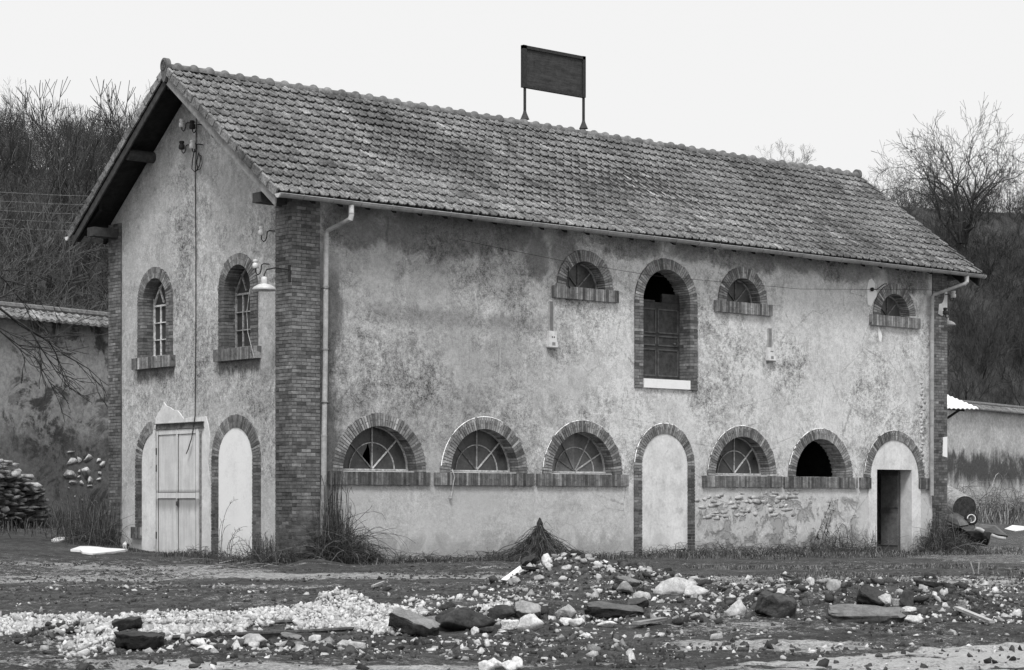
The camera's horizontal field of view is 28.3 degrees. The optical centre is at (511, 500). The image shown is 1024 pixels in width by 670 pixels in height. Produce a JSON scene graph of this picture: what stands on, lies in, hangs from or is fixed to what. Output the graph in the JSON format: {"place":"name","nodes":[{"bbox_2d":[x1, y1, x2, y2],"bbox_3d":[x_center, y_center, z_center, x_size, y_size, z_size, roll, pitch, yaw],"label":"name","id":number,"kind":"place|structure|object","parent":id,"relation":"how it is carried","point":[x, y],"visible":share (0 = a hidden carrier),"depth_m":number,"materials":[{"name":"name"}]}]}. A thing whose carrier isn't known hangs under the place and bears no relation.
{"place":"outdoors","nodes":[
{"label":"outdoors","id":0,"kind":"place"},
{"bbox_2d":[0,518,1023,669],"bbox_3d":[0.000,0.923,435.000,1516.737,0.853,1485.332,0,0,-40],"label":"ground","id":1,"kind":"structure","parent":0,"point":[20,549],"depth_m":22.96,"materials":[{"name":"soil"}]},
{"bbox_2d":[0,459,51,521],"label":"ruined stone wall","id":2,"kind":"structure","parent":1,"relation":"on","point":[15,486],"depth_m":46.65,"materials":[{"name":"stone"}]},
{"bbox_2d":[0,506,108,538],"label":"dry grass","id":3,"kind":"structure","parent":1,"relation":"on","point":[27,524],"depth_m":47.21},
{"bbox_2d":[29,486,136,547],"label":"dry stalks","id":4,"kind":"object","parent":1,"relation":"on","point":[80,534],"visible":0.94,"depth_m":43.86,"materials":[{"name":"grey plant"}]},
{"bbox_2d":[70,546,126,554],"bbox_3d":[-8.613,1.025,41.640,1.062,0.159,2.268,0,0,10],"label":"plastic sheet","id":5,"kind":"object","parent":1,"relation":"on","point":[91,550],"visible":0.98,"depth_m":41.34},
{"bbox_2d":[112,616,142,630],"bbox_3d":[-3.233,1.042,17.089,0.265,0.144,0.166,0,0,1],"label":"asphalt slab","id":6,"kind":"object","parent":1,"relation":"on","point":[129,623],"depth_m":17.02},
{"bbox_2d":[114,630,164,649],"bbox_3d":[-3.016,1.129,16.474,0.395,0.153,0.226,0,0,3],"label":"asphalt slab","id":7,"kind":"object","parent":1,"relation":"on","point":[135,639],"depth_m":16.38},
{"bbox_2d":[65,541,298,566],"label":"dry grass","id":8,"kind":"structure","parent":1,"relation":"on","point":[190,554],"depth_m":40.41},
{"bbox_2d":[161,544,248,562],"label":"weeds","id":9,"kind":"object","parent":1,"relation":"on","point":[202,553],"visible":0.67,"depth_m":40.39,"materials":[{"name":"grey plant"}]},
{"bbox_2d":[177,557,285,567],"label":"fallen twigs","id":10,"kind":"object","parent":1,"relation":"on","point":[270,566],"visible":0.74,"depth_m":37.83,"materials":[{"name":"grey plant"}]},
{"bbox_2d":[217,499,246,556],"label":"bramble trailers","id":11,"kind":"object","parent":1,"relation":"on","point":[231,534],"visible":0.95,"depth_m":40.21,"materials":[{"name":"grey plant"}]},
{"bbox_2d":[244,633,267,644],"bbox_3d":[-2.115,1.141,16.708,0.199,0.101,0.154,0,0,20],"label":"boulder","id":12,"kind":"object","parent":1,"relation":"on","point":[250,637],"visible":0.98,"depth_m":16.68,"materials":[{"name":"stone"}]},
{"bbox_2d":[208,532,306,564],"bbox_3d":[-4.955,0.919,38.968,1.474,0.756,1.738,0,0,-40],"label":"bramble bush","id":13,"kind":"object","parent":1,"relation":"on","point":[253,555],"visible":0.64,"depth_m":39.12,"materials":[{"name":"grey plant"}]},
{"bbox_2d":[172,627,353,640],"bbox_3d":[-2.100,1.198,18.073,0.436,0.197,2.917,0,0,23],"label":"railway rail","id":14,"kind":"object","parent":1,"relation":"on","point":[266,634],"visible":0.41,"depth_m":18.09,"materials":[{"name":"metal"}]},
{"bbox_2d":[143,616,384,624],"bbox_3d":[-2.548,1.243,20.427,2.773,0.122,0.277,0,0,-18],"label":"railway rail","id":15,"kind":"object","parent":1,"relation":"on","point":[277,621],"visible":0.07,"depth_m":20.45,"materials":[{"name":"metal"}]},
{"bbox_2d":[0,586,535,659],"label":"railway ballast","id":16,"kind":"structure","parent":1,"relation":"on","point":[91,631],"depth_m":20.33,"materials":[{"name":"gravel"}]},
{"bbox_2d":[248,546,305,564],"bbox_3d":[-4.536,1.075,38.572,1.373,0.436,0.878,0,0,41],"label":"bramble bush","id":17,"kind":"object","parent":1,"relation":"on","point":[279,560],"visible":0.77,"depth_m":38.56,"materials":[{"name":"grey plant"}]},
{"bbox_2d":[280,632,302,639],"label":"asphalt slab","id":18,"kind":"object","parent":1,"relation":"on","point":[285,635],"depth_m":17.98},
{"bbox_2d":[254,468,414,565],"bbox_3d":[-3.311,0.346,38.682,3.508,2.068,2.456,0,0,-22],"label":"bramble bush","id":19,"kind":"object","parent":1,"relation":"on","point":[330,546],"visible":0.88,"depth_m":38.98,"materials":[{"name":"grey plant"}]},
{"bbox_2d":[337,640,365,648],"bbox_3d":[-1.313,1.190,16.806,0.229,0.086,0.174,0,0,-40],"label":"boulder","id":20,"kind":"object","parent":1,"relation":"on","point":[355,644],"visible":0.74,"depth_m":16.76,"materials":[{"name":"stone"}]},
{"bbox_2d":[388,607,440,636],"bbox_3d":[-0.904,1.145,18.842,0.465,0.317,0.262,0,0,5],"label":"asphalt slab","id":21,"kind":"object","parent":1,"relation":"on","point":[408,622],"depth_m":18.74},
{"bbox_2d":[435,607,497,630],"bbox_3d":[-0.433,1.156,19.318,0.598,0.287,0.405,0,0,-2],"label":"earth lump","id":22,"kind":"object","parent":1,"relation":"on","point":[460,619],"visible":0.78,"depth_m":19.19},
{"bbox_2d":[478,660,494,669],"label":"stone","id":23,"kind":"object","parent":1,"relation":"on","point":[485,665],"visible":1,"depth_m":14.76,"materials":[{"name":"stone"}]},
{"bbox_2d":[479,626,495,632],"bbox_3d":[-0.244,1.211,19.026,0.169,0.078,0.120,0,0,13],"label":"earth lump","id":24,"kind":"object","parent":1,"relation":"on","point":[490,629],"visible":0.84,"depth_m":18.98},
{"bbox_2d":[488,657,503,668],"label":"stone","id":25,"kind":"object","parent":1,"relation":"on","point":[496,663],"visible":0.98,"depth_m":14.79,"materials":[{"name":"stone"}]},
{"bbox_2d":[487,605,515,618],"bbox_3d":[-0.076,1.113,20.080,0.330,0.170,0.198,0,0,28],"label":"earth lump","id":26,"kind":"object","parent":1,"relation":"on","point":[500,611],"visible":0.82,"depth_m":20.02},
{"bbox_2d":[501,660,516,669],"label":"stone","id":27,"kind":"object","parent":1,"relation":"on","point":[509,665],"visible":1,"depth_m":14.69,"materials":[{"name":"stone"}]},
{"bbox_2d":[501,619,518,628],"bbox_3d":[-0.019,1.188,19.352,0.175,0.120,0.122,0,0,0],"label":"stone block","id":28,"kind":"object","parent":1,"relation":"on","point":[509,624],"depth_m":19.30,"materials":[{"name":"stone"}]},
{"bbox_2d":[0,301,1023,524],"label":"boundary wall","id":29,"kind":"structure","parent":1,"relation":"on","point":[48,447],"depth_m":49.96,"materials":[{"name":"paint"}]},
{"bbox_2d":[0,239,108,420],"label":"overhanging branch","id":30,"kind":"object","parent":29,"relation":"attached to","point":[19,323],"visible":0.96,"depth_m":47.40,"materials":[{"name":"black plant"}]},
{"bbox_2d":[0,552,1023,669],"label":"loose rubble","id":31,"kind":"object","parent":1,"relation":"on","point":[325,648],"visible":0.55,"depth_m":19.70,"materials":[{"name":"stone"}]},
{"bbox_2d":[0,561,1023,669],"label":"mud clods","id":32,"kind":"object","parent":1,"relation":"on","point":[381,655],"visible":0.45,"depth_m":19.26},
{"bbox_2d":[376,548,648,563],"bbox_3d":[0.089,1.135,41.723,7.460,0.392,1.362,0,0,-40],"label":"creeper","id":33,"kind":"object","parent":1,"relation":"on","point":[409,560],"visible":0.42,"depth_m":40.77,"materials":[{"name":"grey plant"}]},
{"bbox_2d":[511,656,522,668],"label":"stone","id":34,"kind":"object","parent":1,"relation":"on","point":[518,660],"visible":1,"depth_m":14.71,"materials":[{"name":"stone"}]},
{"bbox_2d":[65,58,986,561],"bbox_3d":[1.166,-3.552,47.921,21.489,10.744,8.360,0,0,-40],"label":"brick and plaster house","id":35,"kind":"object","parent":1,"relation":"on","point":[411,350],"visible":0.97,"depth_m":43.11,"materials":[{"name":"paint"}]},
{"bbox_2d":[131,267,175,369],"bbox_3d":[-7.363,-3.842,42.787,0.533,2.130,1.622,0,0,-40],"label":"window","id":36,"kind":"structure","parent":35,"relation":"in","point":[155,293],"depth_m":42.99,"materials":[{"name":"brick"}]},
{"bbox_2d":[156,428,201,554],"bbox_3d":[-6.894,-0.165,41.902,0.102,2.610,1.760,0,0,-40],"label":"double door","id":37,"kind":"structure","parent":35,"relation":"in","point":[178,473],"depth_m":41.87,"materials":[{"name":"paint"}]},
{"bbox_2d":[186,118,201,453],"bbox_3d":[-6.444,-4.517,41.373,0.519,7.126,0.106,0,0,38],"label":"hanging cable","id":38,"kind":"object","parent":35,"relation":"hanging from","point":[199,155],"visible":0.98,"depth_m":41.40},
{"bbox_2d":[213,253,260,361],"bbox_3d":[-5.277,-3.837,40.326,0.533,2.119,1.594,0,0,-40],"label":"window","id":39,"kind":"structure","parent":35,"relation":"in","point":[237,276],"depth_m":40.54,"materials":[{"name":"brick"}]},
{"bbox_2d":[258,226,274,241],"bbox_3d":[-4.747,-5.141,39.211,0.333,0.318,0.176,0,0,17],"label":"insulator","id":40,"kind":"object","parent":35,"relation":"attached to","point":[261,232],"visible":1,"depth_m":39.21,"materials":[{"name":"ceramic"}]},
{"bbox_2d":[252,265,290,291],"bbox_3d":[-4.526,-4.237,38.471,0.815,0.526,0.488,0,0,-19],"label":"wall lamp","id":41,"kind":"object","parent":35,"relation":"attached to","point":[263,286],"visible":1,"depth_m":38.41,"materials":[{"name":"metal"}]},
{"bbox_2d":[328,413,430,484],"bbox_3d":[-2.734,-1.022,40.272,2.470,1.419,0.488,0,0,-40],"label":"window","id":42,"kind":"structure","parent":35,"relation":"in","point":[397,457],"depth_m":40.33,"materials":[{"name":"brick"}]},
{"bbox_2d":[434,416,533,485],"bbox_3d":[-0.689,-1.024,42.004,2.634,1.425,0.488,0,0,-40],"label":"window","id":43,"kind":"structure","parent":35,"relation":"in","point":[482,447],"depth_m":42.04,"materials":[{"name":"brick"}]},
{"bbox_2d":[521,45,587,128],"bbox_3d":[0.999,-9.660,47.779,2.060,1.800,0.220,0,0,-40],"label":"roof sign","id":44,"kind":"object","parent":35,"relation":"on","point":[552,71],"visible":1,"depth_m":47.74,"materials":[{"name":"metal"}]},
{"bbox_2d":[536,420,628,485],"bbox_3d":[1.394,-1.025,43.770,2.631,1.426,0.488,0,0,-40],"label":"window","id":45,"kind":"structure","parent":35,"relation":"in","point":[580,447],"depth_m":43.83,"materials":[{"name":"brick"}]},
{"bbox_2d":[552,250,618,302],"bbox_3d":[1.447,-4.841,43.799,1.880,1.088,0.513,0,0,-40],"label":"window","id":46,"kind":"structure","parent":35,"relation":"in","point":[587,282],"depth_m":43.80,"materials":[{"name":"brick"}]},
{"bbox_2d":[634,258,697,390],"bbox_3d":[3.305,-3.934,45.398,1.957,2.909,0.475,0,0,-40],"label":"loading door","id":47,"kind":"structure","parent":35,"relation":"in","point":[665,332],"depth_m":45.61,"materials":[{"name":"wood"}]},
{"bbox_2d":[459,239,949,291],"bbox_3d":[5.002,-5.125,46.381,15.900,0.358,0.058,0,0,-40],"label":"overhead wire","id":48,"kind":"object","parent":35,"relation":"attached to","point":[708,280],"visible":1,"depth_m":45.80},
{"bbox_2d":[702,425,782,486],"bbox_3d":[5.178,-1.025,46.977,2.635,1.426,0.488,0,0,-40],"label":"window","id":49,"kind":"structure","parent":35,"relation":"in","point":[741,453],"depth_m":47.03,"materials":[{"name":"brick"}]},
{"bbox_2d":[714,267,772,315],"bbox_3d":[5.197,-4.841,46.976,1.882,1.088,0.513,0,0,-40],"label":"window","id":50,"kind":"structure","parent":35,"relation":"in","point":[743,298],"depth_m":46.98,"materials":[{"name":"brick"}]},
{"bbox_2d":[869,283,920,328],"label":"window","id":51,"kind":"structure","parent":35,"relation":"in","point":[892,308],"depth_m":50.51,"materials":[{"name":"brick"}]},
{"bbox_2d":[947,394,977,418],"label":"awning","id":52,"kind":"object","parent":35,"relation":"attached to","point":[956,405],"visible":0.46,"depth_m":74.80,"materials":[{"name":"plastic"}]},
{"bbox_2d":[512,600,540,617],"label":"boulder","id":53,"kind":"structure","parent":1,"relation":"on","point":[521,608],"depth_m":20.00,"materials":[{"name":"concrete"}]},
{"bbox_2d":[520,553,538,565],"bbox_3d":[0.329,1.119,37.552,0.354,0.292,0.259,0,0,-1],"label":"asphalt slab","id":54,"kind":"object","parent":1,"relation":"on","point":[532,559],"depth_m":37.47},
{"bbox_2d":[517,613,543,632],"bbox_3d":[0.162,1.153,19.062,0.257,0.197,0.143,0,0,-10],"label":"stone block","id":55,"kind":"object","parent":1,"relation":"on","point":[530,622],"depth_m":19.00,"materials":[{"name":"stone"}]},
{"bbox_2d":[471,522,609,561],"bbox_3d":[0.661,0.818,41.728,3.682,0.888,1.700,0,0,-40],"label":"draped vine","id":56,"kind":"object","parent":1,"relation":"on","point":[537,541],"visible":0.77,"depth_m":41.63,"materials":[{"name":"grey plant"}]},
{"bbox_2d":[555,604,576,617],"bbox_3d":[0.534,1.099,20.182,0.208,0.148,0.130,0,0,-17],"label":"boulder","id":57,"kind":"object","parent":1,"relation":"on","point":[568,610],"visible":0.94,"depth_m":20.15,"materials":[{"name":"stone"}]},
{"bbox_2d":[568,617,585,626],"bbox_3d":[0.621,1.170,19.416,0.164,0.111,0.105,0,0,3],"label":"stone","id":58,"kind":"object","parent":1,"relation":"on","point":[576,622],"visible":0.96,"depth_m":19.39,"materials":[{"name":"stone"}]},
{"bbox_2d":[597,621,616,626],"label":"stone","id":59,"kind":"object","parent":1,"relation":"on","point":[607,624],"visible":0.98,"depth_m":19.29,"materials":[{"name":"stone"}]},
{"bbox_2d":[584,601,643,617],"bbox_3d":[1.006,1.089,20.094,0.590,0.191,0.281,0,0,3],"label":"asphalt slab","id":60,"kind":"object","parent":1,"relation":"on","point":[600,609],"depth_m":19.98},
{"bbox_2d":[616,582,632,592],"bbox_3d":[1.393,1.073,25.112,0.214,0.144,0.143,0,0,16],"label":"boulder","id":61,"kind":"object","parent":1,"relation":"on","point":[625,587],"visible":1,"depth_m":25.07,"materials":[{"name":"stone"}]},
{"bbox_2d":[615,575,639,586],"bbox_3d":[1.451,1.011,25.549,0.328,0.151,0.226,0,0,5],"label":"asphalt slab","id":62,"kind":"object","parent":1,"relation":"on","point":[620,579],"depth_m":25.48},
{"bbox_2d":[627,596,648,606],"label":"asphalt slab","id":63,"kind":"object","parent":1,"relation":"on","point":[643,601],"depth_m":22.52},
{"bbox_2d":[633,591,650,599],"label":"stone","id":64,"kind":"object","parent":1,"relation":"on","point":[638,594],"visible":0.81,"depth_m":23.63,"materials":[{"name":"stone"}]},
{"bbox_2d":[632,617,667,624],"bbox_3d":[1.314,1.144,19.360,0.100,0.053,0.428,0,0,42],"label":"plank","id":65,"kind":"object","parent":1,"relation":"on","point":[648,621],"visible":1,"depth_m":19.30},
{"bbox_2d":[653,577,697,595],"bbox_3d":[1.928,1.023,24.086,0.463,0.251,0.378,0,0,22],"label":"boulder","id":66,"kind":"object","parent":1,"relation":"on","point":[673,586],"visible":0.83,"depth_m":23.97,"materials":[{"name":"stone"}]},
{"bbox_2d":[346,548,1023,565],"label":"dry grass","id":67,"kind":"structure","parent":1,"relation":"on","point":[825,554],"depth_m":44.98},
{"bbox_2d":[684,585,709,597],"bbox_3d":[2.126,1.054,23.404,0.294,0.175,0.194,0,0,7],"label":"boulder","id":68,"kind":"object","parent":1,"relation":"on","point":[689,590],"visible":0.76,"depth_m":23.36,"materials":[{"name":"stone"}]},
{"bbox_2d":[724,598,746,616],"bbox_3d":[2.323,1.135,21.109,0.238,0.256,0.146,0,0,3],"label":"boulder","id":69,"kind":"object","parent":1,"relation":"on","point":[737,607],"visible":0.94,"depth_m":21.06,"materials":[{"name":"stone"}]},
{"bbox_2d":[637,539,894,556],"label":"brambles","id":70,"kind":"object","parent":1,"relation":"on","point":[788,549],"visible":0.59,"depth_m":46.76,"materials":[{"name":"grey plant"}]},
{"bbox_2d":[755,591,796,617],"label":"boulder","id":71,"kind":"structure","parent":1,"relation":"on","point":[775,605],"depth_m":20.96,"materials":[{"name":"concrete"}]},
{"bbox_2d":[813,499,833,551],"bbox_3d":[7.415,0.581,48.496,0.833,1.286,0.047,0,0,-40],"label":"dead vine","id":72,"kind":"object","parent":1,"relation":"on","point":[830,514],"visible":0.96,"depth_m":48.56,"materials":[{"name":"grey plant"}]},
{"bbox_2d":[643,562,1023,589],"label":"dry grass","id":73,"kind":"structure","parent":1,"relation":"on","point":[948,565],"depth_m":34.66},
{"bbox_2d":[826,579,840,590],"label":"boulder","id":74,"kind":"object","parent":1,"relation":"on","point":[833,585],"visible":0.99,"depth_m":21.95,"materials":[{"name":"stone"}]},
{"bbox_2d":[806,523,908,553],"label":"dry stalks","id":75,"kind":"object","parent":1,"relation":"on","point":[841,540],"visible":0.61,"depth_m":48.78,"materials":[{"name":"grey plant"}]},
{"bbox_2d":[825,604,905,623],"bbox_3d":[3.578,1.158,20.591,0.837,0.222,0.349,0,0,-2],"label":"concrete slab","id":76,"kind":"object","parent":1,"relation":"on","point":[859,614],"depth_m":20.49,"materials":[{"name":"concrete"}]},
{"bbox_2d":[857,584,884,605],"bbox_3d":[3.840,1.027,21.590,0.379,0.281,0.265,0,0,1],"label":"asphalt slab","id":77,"kind":"object","parent":1,"relation":"on","point":[867,594],"depth_m":21.51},
{"bbox_2d":[878,593,891,604],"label":"stone","id":78,"kind":"object","parent":1,"relation":"on","point":[885,598],"visible":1,"depth_m":21.52,"materials":[{"name":"stone"}]},
{"bbox_2d":[899,590,913,606],"bbox_3d":[4.151,1.050,21.463,0.168,0.229,0.168,0,0,2],"label":"earth lump","id":79,"kind":"object","parent":1,"relation":"on","point":[907,598],"visible":0.88,"depth_m":21.41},
{"bbox_2d":[905,615,922,623],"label":"stone","id":80,"kind":"object","parent":1,"relation":"on","point":[913,619],"visible":0.92,"depth_m":20.38,"materials":[{"name":"stone"}]},
{"bbox_2d":[915,580,942,586],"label":"asphalt slab","id":81,"kind":"object","parent":1,"relation":"on","point":[929,583],"depth_m":22.01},
{"bbox_2d":[910,510,996,553],"bbox_3d":[11.248,0.869,50.878,2.619,1.280,1.820,0,0,-40],"label":"bramble bush","id":82,"kind":"object","parent":1,"relation":"on","point":[933,541],"visible":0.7,"depth_m":50.82,"materials":[{"name":"grey plant"}]},
{"bbox_2d":[947,524,965,541],"bbox_3d":[13.232,1.072,60.967,0.415,0.861,1.572,0,0,-13],"label":"scrap metal","id":83,"kind":"object","parent":1,"relation":"on","point":[963,531],"visible":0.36,"depth_m":60.47,"materials":[{"name":"metal"}]},
{"bbox_2d":[947,485,975,518],"bbox_3d":[13.371,0.039,61.550,0.744,1.055,2.042,0,0,-6],"label":"steel drum","id":84,"kind":"object","parent":83,"relation":"on","point":[961,503],"visible":0.64,"depth_m":60.63,"materials":[{"name":"paint"}]},
{"bbox_2d":[947,506,968,526],"bbox_3d":[13.185,0.424,60.631,0.406,0.743,1.070,0,0,-28],"label":"car panel","id":85,"kind":"object","parent":84,"relation":"on","point":[960,520],"visible":0.66,"depth_m":60.37,"materials":[{"name":"paint"}]},
{"bbox_2d":[964,512,977,525],"bbox_3d":[13.627,0.533,60.394,0.409,0.406,0.142,0,0,-1],"label":"tyre","id":86,"kind":"object","parent":85,"relation":"on","point":[967,515],"visible":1,"depth_m":60.36,"materials":[{"name":"rubber"}]},
{"bbox_2d":[954,606,994,622],"bbox_3d":[4.661,1.148,20.540,0.060,0.092,1.401,0,0,-2],"label":"plank","id":87,"kind":"object","parent":1,"relation":"on","point":[973,614],"visible":1,"depth_m":20.48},
{"bbox_2d":[965,531,990,545],"bbox_3d":[13.799,1.129,60.210,0.716,0.527,0.480,0,0,0],"label":"scrap metal","id":88,"kind":"object","parent":1,"relation":"on","point":[980,536],"visible":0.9,"depth_m":60.05,"materials":[{"name":"metal"}]},
{"bbox_2d":[973,523,1007,536],"bbox_3d":[14.166,0.876,60.495,1.177,0.418,0.545,0,0,34],"label":"car panel","id":89,"kind":"object","parent":88,"relation":"on","point":[995,530],"visible":0.93,"depth_m":60.34,"materials":[{"name":"paint"}]},
{"bbox_2d":[949,473,1023,516],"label":"bramble bush","id":90,"kind":"object","parent":1,"relation":"on","point":[1010,500],"visible":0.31,"depth_m":94.94,"materials":[{"name":"grey plant"}]},
{"bbox_2d":[968,496,1023,525],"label":"dry grass","id":91,"kind":"structure","parent":1,"relation":"on","point":[990,515],"depth_m":88.49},
{"bbox_2d":[1004,525,1023,531],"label":"crumpled sheet","id":92,"kind":"object","parent":1,"relation":"on","point":[1014,528],"visible":1,"depth_m":61.86,"materials":[{"name":"paint"}]},
{"bbox_2d":[0,169,1023,405],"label":"hillside","id":93,"kind":"structure","parent":0,"point":[986,302],"depth_m":145.21,"materials":[{"name":"grey plant"}]},
{"bbox_2d":[0,95,39,179],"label":"bare tree","id":94,"kind":"object","parent":93,"relation":"on","point":[12,127],"visible":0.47,"depth_m":103.56,"materials":[{"name":"grey plant"}]},
{"bbox_2d":[0,79,55,157],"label":"bare tree","id":95,"kind":"object","parent":93,"relation":"on","point":[14,99],"visible":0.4,"depth_m":106.72,"materials":[{"name":"grey plant"}]},
{"bbox_2d":[1,89,64,164],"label":"bare tree","id":96,"kind":"object","parent":93,"relation":"on","point":[36,118],"visible":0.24,"depth_m":117.31,"materials":[{"name":"grey plant"}]},
{"bbox_2d":[0,173,107,309],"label":"bare tree","id":97,"kind":"object","parent":93,"relation":"on","point":[43,257],"visible":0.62,"depth_m":57.48,"materials":[{"name":"black plant"}]},
{"bbox_2d":[2,250,108,311],"bbox_3d":[-13.454,-5.252,61.707,5.029,5.014,5.777,0,0,1],"label":"bare tree","id":98,"kind":"object","parent":93,"relation":"on","point":[95,305],"visible":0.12,"depth_m":62.13,"materials":[{"name":"grey plant"}]},
{"bbox_2d":[29,107,84,167],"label":"bare tree","id":99,"kind":"object","parent":93,"relation":"on","point":[56,127],"visible":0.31,"depth_m":106.99,"materials":[{"name":"grey plant"}]},
{"bbox_2d":[61,116,126,172],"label":"bare tree","id":100,"kind":"object","parent":93,"relation":"on","point":[96,135],"visible":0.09,"depth_m":108.45,"materials":[{"name":"grey plant"}]},
{"bbox_2d":[99,83,149,128],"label":"bare tree","id":101,"kind":"object","parent":93,"relation":"on","point":[131,114],"visible":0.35,"depth_m":110.82,"materials":[{"name":"grey plant"}]},
{"bbox_2d":[0,76,1023,405],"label":"bare wood","id":102,"kind":"object","parent":93,"relation":"on","point":[66,160],"visible":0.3,"depth_m":99.33,"materials":[{"name":"grey plant"}]},
{"bbox_2d":[757,141,816,164],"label":"bare tree","id":103,"kind":"object","parent":93,"relation":"on","point":[790,153],"visible":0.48,"depth_m":149.93,"materials":[{"name":"grey plant"}]},
{"bbox_2d":[869,156,923,201],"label":"bare tree","id":104,"kind":"object","parent":93,"relation":"on","point":[894,178],"visible":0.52,"depth_m":167.80,"materials":[{"name":"grey plant"}]},
{"bbox_2d":[871,163,945,209],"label":"bare tree","id":105,"kind":"object","parent":93,"relation":"on","point":[904,184],"visible":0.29,"depth_m":168.57,"materials":[{"name":"grey plant"}]},
{"bbox_2d":[902,141,969,207],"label":"bare tree","id":106,"kind":"object","parent":93,"relation":"on","point":[936,175],"visible":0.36,"depth_m":161.26,"materials":[{"name":"grey plant"}]},
{"bbox_2d":[869,92,1023,243],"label":"bare tree","id":107,"kind":"object","parent":93,"relation":"on","point":[963,216],"visible":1,"depth_m":149.24,"materials":[{"name":"grey plant"}]},
{"bbox_2d":[960,167,1023,214],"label":"bare tree","id":108,"kind":"object","parent":93,"relation":"on","point":[997,199],"visible":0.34,"depth_m":165.03,"materials":[{"name":"grey plant"}]},
{"bbox_2d":[978,140,1023,223],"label":"bare tree","id":109,"kind":"object","parent":93,"relation":"on","point":[1004,179],"visible":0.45,"depth_m":166.28,"materials":[{"name":"grey plant"}]},
{"bbox_2d":[978,193,1023,223],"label":"bare tree","id":110,"kind":"object","parent":93,"relation":"on","point":[1012,210],"visible":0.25,"depth_m":165.37,"materials":[{"name":"grey plant"}]},
{"bbox_2d":[0,0,1023,212],"label":"sky","id":111,"kind":"structure","parent":0,"point":[840,78],"materials":[{"name":"white"}]},
{"bbox_2d":[972,546,1023,553],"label":"dry grass","id":112,"kind":"structure","parent":0,"point":[1005,549],"depth_m":53.82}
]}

